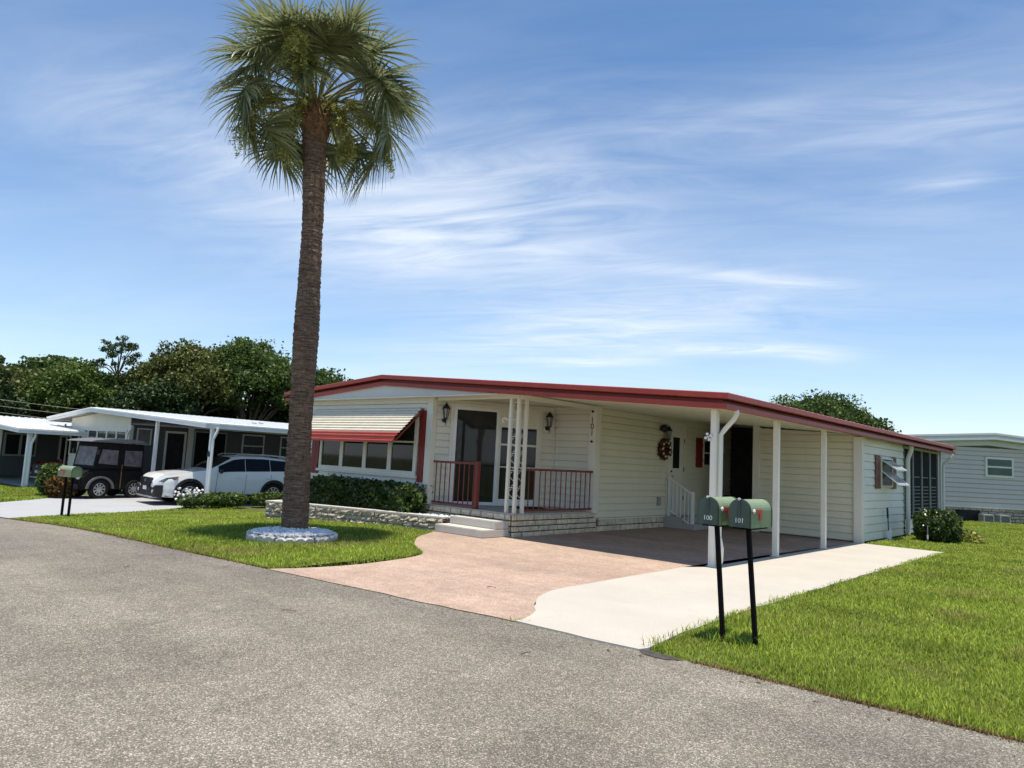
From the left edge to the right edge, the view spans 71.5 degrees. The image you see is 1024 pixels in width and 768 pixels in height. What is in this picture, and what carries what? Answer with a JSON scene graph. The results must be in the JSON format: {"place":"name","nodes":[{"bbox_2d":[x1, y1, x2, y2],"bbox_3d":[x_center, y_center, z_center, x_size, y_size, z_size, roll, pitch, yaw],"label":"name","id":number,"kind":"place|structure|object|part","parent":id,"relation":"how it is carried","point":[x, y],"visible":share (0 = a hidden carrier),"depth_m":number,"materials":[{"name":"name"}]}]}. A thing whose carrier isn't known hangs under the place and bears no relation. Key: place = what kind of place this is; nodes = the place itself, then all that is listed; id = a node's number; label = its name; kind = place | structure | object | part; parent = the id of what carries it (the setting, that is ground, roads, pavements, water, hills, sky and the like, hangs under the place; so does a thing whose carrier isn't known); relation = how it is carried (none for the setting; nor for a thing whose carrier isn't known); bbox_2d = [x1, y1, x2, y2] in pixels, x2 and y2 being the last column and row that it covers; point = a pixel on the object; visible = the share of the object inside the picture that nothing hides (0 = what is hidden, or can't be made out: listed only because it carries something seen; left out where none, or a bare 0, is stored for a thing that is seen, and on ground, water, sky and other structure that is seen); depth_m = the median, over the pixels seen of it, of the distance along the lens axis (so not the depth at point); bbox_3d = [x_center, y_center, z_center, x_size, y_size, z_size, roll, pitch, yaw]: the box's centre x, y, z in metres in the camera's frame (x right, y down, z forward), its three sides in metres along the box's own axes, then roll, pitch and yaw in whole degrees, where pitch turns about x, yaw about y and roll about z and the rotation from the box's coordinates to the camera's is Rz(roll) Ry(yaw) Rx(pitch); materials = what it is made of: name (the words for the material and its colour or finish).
{"place":"outdoors","nodes":[
{"label":"outdoors","id":0,"kind":"place"},
{"bbox_2d":[0,477,36,485],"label":"driveway","id":1,"kind":"structure","parent":0,"point":[16,481],"depth_m":32.19,"materials":[{"name":"concrete"}]},
{"bbox_2d":[29,458,67,477],"bbox_3d":[-19.751,3.848,33.702,2.190,1.699,4.898,-2,-8,37],"label":"parked car","id":2,"kind":"object","parent":1,"relation":"on","point":[36,466],"visible":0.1,"depth_m":31.92,"materials":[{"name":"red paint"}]},
{"bbox_2d":[0,483,50,501],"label":"grass","id":3,"kind":"structure","parent":0,"point":[12,491],"depth_m":25.45,"materials":[{"name":"green plant"}]},
{"bbox_2d":[0,495,258,517],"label":"neighbour driveway","id":4,"kind":"structure","parent":0,"point":[79,505],"depth_m":22.30,"materials":[{"name":"concrete"}]},
{"bbox_2d":[68,438,149,498],"bbox_3d":[-14.878,3.041,25.847,1.562,2.123,2.524,0,-7,28],"label":"golf cart","id":5,"kind":"object","parent":4,"relation":"on","point":[111,467],"visible":0.83,"depth_m":25.48,"materials":[{"name":"black fabric"}]},
{"bbox_2d":[136,453,285,501],"bbox_3d":[-10.556,3.425,25.977,5.290,1.835,2.365,9,-8,-44],"label":"station wagon","id":6,"kind":"object","parent":4,"relation":"on","point":[247,474],"visible":0.75,"depth_m":25.25,"materials":[{"name":"white paint"}]},
{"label":"side window","id":7,"kind":"part","parent":6,"relation":"part of","materials":[{"name":"black glass"}]},
{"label":"side window","id":8,"kind":"part","parent":6,"relation":"part of","materials":[{"name":"black glass"}]},
{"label":"side window","id":9,"kind":"part","parent":6,"relation":"part of","materials":[{"name":"black glass"}]},
{"bbox_2d":[0,518,1023,767],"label":"road","id":10,"kind":"structure","parent":0,"point":[152,656],"depth_m":4.85,"materials":[{"name":"grey asphalt"}]},
{"bbox_2d":[640,650,681,659],"bbox_3d":[1.238,2.310,6.057,0.433,0.001,0.146,-3,-8,42],"label":"road patch","id":11,"kind":"object","parent":10,"relation":"on","point":[658,655],"visible":1,"depth_m":6.05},
{"bbox_2d":[686,659,1023,743],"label":"dry grass","id":12,"kind":"structure","parent":10,"relation":"on","point":[918,716],"depth_m":5.04,"materials":[{"name":"brown plant"}]},
{"bbox_2d":[0,475,1023,738],"bbox_3d":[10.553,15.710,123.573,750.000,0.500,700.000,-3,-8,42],"label":"ground","id":13,"kind":"structure","parent":0,"point":[260,509],"depth_m":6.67,"materials":[{"name":"green plant"}]},
{"bbox_2d":[0,355,11,377],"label":"pine tree","id":14,"kind":"object","parent":13,"relation":"on","point":[2,372],"visible":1,"depth_m":64.52,"materials":[{"name":"green plant"}]},
{"bbox_2d":[0,380,30,417],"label":"oak tree","id":15,"kind":"object","parent":13,"relation":"on","point":[7,393],"visible":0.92,"depth_m":58.81,"materials":[{"name":"green plant"}]},
{"bbox_2d":[0,362,67,418],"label":"oak tree","id":16,"kind":"object","parent":13,"relation":"on","point":[16,374],"visible":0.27,"depth_m":66.42,"materials":[{"name":"green plant"}]},
{"bbox_2d":[0,416,86,486],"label":"mobile home","id":17,"kind":"object","parent":13,"relation":"on","point":[26,443],"visible":0.26,"depth_m":33.82,"materials":[{"name":"white metal"}]},
{"bbox_2d":[2,432,37,456],"bbox_3d":[-23.637,2.914,34.191,0.052,1.100,1.400,-1,-8,36],"label":"window","id":18,"kind":"structure","parent":17,"relation":"in","point":[14,444],"depth_m":34.06,"materials":[{"name":"black glass"}]},
{"bbox_2d":[58,435,69,458],"bbox_3d":[-22.344,3.574,35.957,0.052,1.900,1.100,-1,-8,36],"label":"side door","id":19,"kind":"structure","parent":17,"relation":"in","point":[62,443],"depth_m":35.69,"materials":[{"name":"paint"}]},
{"bbox_2d":[34,463,63,495],"bbox_3d":[-16.578,3.482,25.724,1.172,1.330,1.202,-3,-8,42],"label":"round shrub","id":20,"kind":"object","parent":13,"relation":"on","point":[49,470],"visible":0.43,"depth_m":25.35,"materials":[{"name":"green plant"}]},
{"bbox_2d":[8,354,103,371],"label":"oak tree","id":21,"kind":"object","parent":13,"relation":"on","point":[46,362],"visible":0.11,"depth_m":73.23,"materials":[{"name":"green plant"}]},
{"bbox_2d":[43,475,77,497],"bbox_3d":[-15.669,3.560,24.777,1.102,1.012,1.100,4,-6,-14],"label":"croton plant","id":22,"kind":"object","parent":13,"relation":"on","point":[54,484],"visible":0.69,"depth_m":24.47,"materials":[{"name":"orange plant"}]},
{"bbox_2d":[57,465,82,515],"bbox_3d":[-11.367,2.765,18.157,0.697,1.371,0.288,-1,-7,30],"label":"mailbox","id":23,"kind":"object","parent":13,"relation":"on","point":[65,471],"visible":0.97,"depth_m":18.09,"materials":[{"name":"green metal"}]},
{"bbox_2d":[17,356,126,413],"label":"oak tree","id":24,"kind":"object","parent":13,"relation":"on","point":[82,385],"visible":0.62,"depth_m":66.05,"materials":[{"name":"green plant"}]},
{"bbox_2d":[88,335,146,383],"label":"pine tree","id":25,"kind":"object","parent":13,"relation":"on","point":[113,349],"visible":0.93,"depth_m":69.37,"materials":[{"name":"green plant"}]},
{"bbox_2d":[4,518,273,569],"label":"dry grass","id":26,"kind":"structure","parent":13,"relation":"on","point":[183,550],"depth_m":11.14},
{"bbox_2d":[11,366,288,422],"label":"woods","id":27,"kind":"object","parent":13,"relation":"on","point":[223,413],"visible":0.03,"depth_m":78.83,"materials":[{"name":"green plant"}]},
{"bbox_2d":[101,376,203,415],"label":"oak tree","id":28,"kind":"object","parent":13,"relation":"on","point":[159,396],"visible":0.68,"depth_m":65.91,"materials":[{"name":"green plant"}]},
{"bbox_2d":[46,407,288,506],"bbox_3d":[-11.950,3.346,32.964,13.910,3.502,13.494,-2,-8,38],"label":"mobile home","id":29,"kind":"object","parent":13,"relation":"on","point":[177,441],"visible":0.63,"depth_m":29.74,"materials":[{"name":"white metal"}]},
{"bbox_2d":[68,428,127,454],"bbox_3d":[-17.465,2.479,29.908,5.405,1.184,0.057,-2,-8,38],"label":"window","id":30,"kind":"structure","parent":29,"relation":"in","point":[91,433],"depth_m":29.89,"materials":[{"name":"paint"}]},
{"bbox_2d":[136,428,151,444],"bbox_3d":[-14.796,2.122,28.604,0.049,0.667,0.583,-2,-8,38],"label":"window","id":31,"kind":"structure","parent":29,"relation":"in","point":[143,434],"depth_m":28.61,"materials":[{"name":"glass"}]},
{"bbox_2d":[162,431,186,469],"bbox_3d":[-14.039,3.038,29.540,0.049,2.134,0.893,-2,-8,38],"label":"side door","id":32,"kind":"structure","parent":29,"relation":"in","point":[175,442],"depth_m":29.55,"materials":[{"name":"paint"}]},
{"bbox_2d":[241,434,264,455],"bbox_3d":[-11.808,2.833,32.421,0.049,1.034,1.128,-2,-8,38],"label":"window","id":33,"kind":"structure","parent":29,"relation":"in","point":[251,444],"depth_m":32.42,"materials":[{"name":"glass"}]},
{"bbox_2d":[279,437,286,458],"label":"window","id":34,"kind":"structure","parent":29,"relation":"in","point":[283,440],"depth_m":33.66,"materials":[{"name":"glass"}]},
{"bbox_2d":[112,338,248,415],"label":"oak tree","id":35,"kind":"object","parent":13,"relation":"on","point":[180,361],"visible":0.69,"depth_m":69.87,"materials":[{"name":"green plant"}]},
{"bbox_2d":[173,487,203,508],"bbox_3d":[-10.479,3.715,23.068,0.694,0.704,1.018,-3,-8,42],"label":"flower plant","id":36,"kind":"object","parent":13,"relation":"on","point":[186,501],"visible":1,"depth_m":22.95,"materials":[{"name":"green plant"}]},
{"bbox_2d":[198,491,249,507],"bbox_3d":[-9.684,3.884,23.938,0.833,0.558,1.768,-3,-8,42],"label":"round shrub","id":37,"kind":"object","parent":13,"relation":"on","point":[224,499],"visible":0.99,"depth_m":23.72,"materials":[{"name":"green plant"}]},
{"bbox_2d":[13,506,434,568],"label":"grass","id":38,"kind":"structure","parent":13,"relation":"on","point":[135,524],"depth_m":13.00,"materials":[{"name":"green plant"}]},
{"bbox_2d":[190,336,336,421],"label":"oak tree","id":39,"kind":"object","parent":13,"relation":"on","point":[266,374],"visible":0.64,"depth_m":74.41,"materials":[{"name":"green plant"}]},
{"bbox_2d":[250,491,282,506],"bbox_3d":[-8.507,4.093,25.319,0.790,0.598,1.720,-3,-8,42],"label":"round shrub","id":40,"kind":"object","parent":13,"relation":"on","point":[259,498],"visible":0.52,"depth_m":24.92,"materials":[{"name":"green plant"}]},
{"bbox_2d":[246,526,337,543],"bbox_3d":[-3.939,2.676,12.713,1.596,0.240,1.591,-3,-8,42],"label":"palm ring","id":41,"kind":"object","parent":13,"relation":"on","point":[269,534],"visible":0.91,"depth_m":12.26,"materials":[{"name":"stone"}]},
{"bbox_2d":[268,367,348,422],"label":"oak tree","id":42,"kind":"object","parent":13,"relation":"on","point":[337,376],"visible":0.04,"depth_m":82.02,"materials":[{"name":"green plant"}]},
{"bbox_2d":[195,0,435,529],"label":"palm tree","id":43,"kind":"object","parent":13,"relation":"on","point":[342,41],"visible":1,"depth_m":13.20,"materials":[{"name":"green plant"}]},
{"bbox_2d":[264,500,447,530],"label":"planter wall","id":44,"kind":"structure","parent":13,"relation":"on","point":[320,512],"depth_m":16.40,"materials":[{"name":"stone"}]},
{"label":"planter soil","id":45,"kind":"structure","parent":44,"relation":"in","visible":0},
{"bbox_2d":[309,473,434,513],"bbox_3d":[-3.775,2.741,17.777,4.570,0.925,1.051,-3,-8,42],"label":"hedge","id":46,"kind":"object","parent":45,"relation":"on","point":[334,489],"visible":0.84,"depth_m":17.10,"materials":[{"name":"green plant"}]},
{"bbox_2d":[386,512,452,519],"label":"gravel","id":47,"kind":"structure","parent":45,"relation":"on","point":[447,516],"depth_m":15.99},
{"bbox_2d":[284,375,955,566],"bbox_3d":[4.256,2.610,22.361,13.738,3.933,18.640,-3,-8,42],"label":"mobile home","id":48,"kind":"object","parent":13,"relation":"on","point":[590,461],"visible":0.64,"depth_m":17.68,"materials":[{"name":"white metal"}]},
{"bbox_2d":[318,413,419,475],"bbox_3d":[-3.772,1.509,18.355,4.060,1.500,0.060,-3,-8,42],"label":"window","id":49,"kind":"structure","parent":48,"relation":"in","point":[400,458],"depth_m":17.99,"materials":[{"name":"glass"}]},
{"bbox_2d":[442,403,450,425],"bbox_3d":[-1.568,0.713,16.866,0.220,0.550,0.260,5,-7,-20],"label":"wall lantern","id":50,"kind":"object","parent":48,"relation":"attached to","point":[446,408],"depth_m":16.81,"materials":[{"name":"black metal"}]},
{"bbox_2d":[449,406,500,505],"bbox_3d":[-0.892,1.733,17.131,0.587,2.330,1.058,-3,-8,42],"label":"sliding door","id":51,"kind":"structure","parent":48,"relation":"in","point":[475,430],"depth_m":17.15,"materials":[{"name":"white metal"}]},
{"bbox_2d":[495,410,539,506],"bbox_3d":[0.142,1.828,17.522,0.534,2.330,0.965,-3,-8,42],"label":"screen door","id":52,"kind":"structure","parent":48,"relation":"in","point":[533,434],"depth_m":17.50,"materials":[{"name":"paint"}]},
{"bbox_2d":[545,412,553,431],"bbox_3d":[0.932,0.962,17.799,0.220,0.550,0.260,5,-7,-20],"label":"wall lantern","id":53,"kind":"object","parent":48,"relation":"attached to","point":[549,417],"depth_m":17.75,"materials":[{"name":"black metal"}]},
{"bbox_2d":[660,424,667,431],"bbox_3d":[4.105,1.198,19.267,0.240,0.220,0.210,-3,-8,42],"label":"motion light","id":54,"kind":"object","parent":48,"relation":"attached to","point":[663,427],"visible":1,"depth_m":19.19,"materials":[{"name":"black metal"}]},
{"bbox_2d":[657,438,671,460],"bbox_3d":[4.146,1.769,19.350,0.239,0.643,0.641,-3,-8,42],"label":"wreath","id":55,"kind":"object","parent":48,"relation":"attached to","point":[665,454],"visible":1,"depth_m":19.27,"materials":[{"name":"brown plant"}]},
{"bbox_2d":[666,426,672,445],"bbox_3d":[4.274,1.413,19.453,0.260,0.550,0.220,-3,-8,42],"label":"wall lantern","id":56,"kind":"object","parent":48,"relation":"attached to","point":[669,431],"depth_m":19.39,"materials":[{"name":"black metal"}]},
{"bbox_2d":[669,427,684,509],"bbox_3d":[4.603,2.393,19.880,0.078,2.330,0.810,-3,-8,42],"label":"side door","id":57,"kind":"structure","parent":48,"relation":"in","point":[676,469],"depth_m":19.90,"materials":[{"name":"paint"}]},
{"bbox_2d":[702,439,709,466],"bbox_3d":[5.937,2.089,21.428,0.052,0.800,0.800,-3,-8,42],"label":"window","id":58,"kind":"structure","parent":48,"relation":"in","point":[706,444],"depth_m":21.28,"materials":[{"name":"glass"}]},
{"bbox_2d":[881,457,892,486],"bbox_3d":[10.224,2.416,19.410,0.045,0.800,1.100,-3,-8,42],"label":"window","id":59,"kind":"structure","parent":48,"relation":"in","point":[886,481],"depth_m":19.33,"materials":[{"name":"glass"}]},
{"bbox_2d":[642,595,779,653],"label":"grass","id":60,"kind":"structure","parent":13,"relation":"on","point":[714,637],"depth_m":6.63,"materials":[{"name":"green plant"}]},
{"bbox_2d":[698,496,736,640],"bbox_3d":[2.005,1.795,6.894,0.230,1.418,0.558,-2,-8,40],"label":"mailbox","id":61,"kind":"object","parent":13,"relation":"on","point":[713,511],"visible":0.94,"depth_m":6.79,"materials":[{"name":"green metal"}]},
{"bbox_2d":[698,496,717,524],"bbox_3d":[1.862,1.197,6.764,0.194,0.272,0.040,-2,-8,40],"label":"box door","id":62,"kind":"structure","parent":61,"relation":"in","point":[708,507],"depth_m":6.76,"materials":[{"name":"green metal"}]},
{"bbox_2d":[729,498,772,647],"bbox_3d":[2.255,1.790,6.724,0.230,1.418,0.558,-2,-8,41],"label":"mailbox","id":63,"kind":"object","parent":13,"relation":"on","point":[748,515],"visible":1,"depth_m":6.63,"materials":[{"name":"green metal"}]},
{"bbox_2d":[729,498,749,527],"bbox_3d":[2.108,1.192,6.597,0.194,0.272,0.040,-2,-8,41],"label":"box door","id":64,"kind":"structure","parent":63,"relation":"in","point":[739,511],"depth_m":6.59,"materials":[{"name":"green metal"}]},
{"bbox_2d":[770,388,901,432],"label":"oak tree","id":65,"kind":"object","parent":13,"relation":"on","point":[842,408],"visible":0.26,"depth_m":58.61,"materials":[{"name":"green plant"}]},
{"bbox_2d":[886,508,894,539],"bbox_3d":[10.108,3.749,19.038,0.200,0.861,0.200,-3,-8,42],"label":"utility box","id":66,"kind":"object","parent":13,"relation":"on","point":[889,534],"visible":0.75,"depth_m":19.01,"materials":[{"name":"grey metal"}]},
{"bbox_2d":[912,508,963,542],"bbox_3d":[11.554,3.859,19.344,1.242,1.016,1.267,-3,-8,42],"label":"round shrub","id":67,"kind":"object","parent":13,"relation":"on","point":[945,526],"visible":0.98,"depth_m":19.02,"materials":[{"name":"green plant"}]},
{"bbox_2d":[905,432,1023,523],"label":"mobile home","id":68,"kind":"object","parent":13,"relation":"on","point":[984,473],"visible":0.35,"depth_m":30.85,"materials":[{"name":"grey"}]},
{"bbox_2d":[984,457,1013,477],"bbox_3d":[21.209,3.636,30.955,1.300,0.870,0.060,3,-6,-4],"label":"window","id":69,"kind":"structure","parent":68,"relation":"in","point":[997,467],"depth_m":30.95,"materials":[{"name":"glass"}]},
{"bbox_2d":[958,529,985,543],"bbox_3d":[12.435,4.175,19.318,0.753,0.480,0.621,-3,-8,42],"label":"yellow plant","id":70,"kind":"object","parent":13,"relation":"on","point":[975,540],"visible":0.67,"depth_m":19.17,"materials":[{"name":"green plant"}]},
{"bbox_2d":[978,514,993,521],"bbox_3d":[20.222,5.738,30.327,0.540,0.360,0.405,3,-6,-4],"label":"vent","id":71,"kind":"object","parent":13,"relation":"on","point":[986,517],"visible":0.88,"depth_m":30.17,"materials":[{"name":"grey plastic"}]},
{"bbox_2d":[994,515,1010,522],"bbox_3d":[20.994,5.790,30.436,0.540,0.360,0.405,3,-6,-4],"label":"vent","id":72,"kind":"object","parent":13,"relation":"on","point":[1003,518],"visible":0.82,"depth_m":30.29,"materials":[{"name":"grey plastic"}]},
{"bbox_2d":[0,0,1023,435],"label":"sky","id":73,"kind":"structure","parent":0,"point":[755,199],"materials":[{"name":"blue"}]},
{"bbox_2d":[509,506,546,509],"bbox_3d":[0.459,2.913,16.651,0.750,0.018,1.000,5,-7,-20],"label":"door mat","id":74,"kind":"object","parent":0,"point":[518,507],"depth_m":16.71,"materials":[{"name":"grey"}]},
{"bbox_2d":[270,526,855,620],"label":"driveway","id":75,"kind":"structure","parent":0,"point":[521,574],"depth_m":11.11,"materials":[{"name":"pink concrete"}]},
{"bbox_2d":[435,515,508,537],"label":"concrete steps","id":76,"kind":"structure","parent":75,"relation":"on","point":[472,526],"depth_m":14.76,"materials":[{"name":"white concrete"}]},
{"bbox_2d":[516,543,943,650],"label":"path","id":77,"kind":"structure","parent":0,"point":[628,612],"depth_m":9.10,"materials":[{"name":"white concrete"}]}
]}

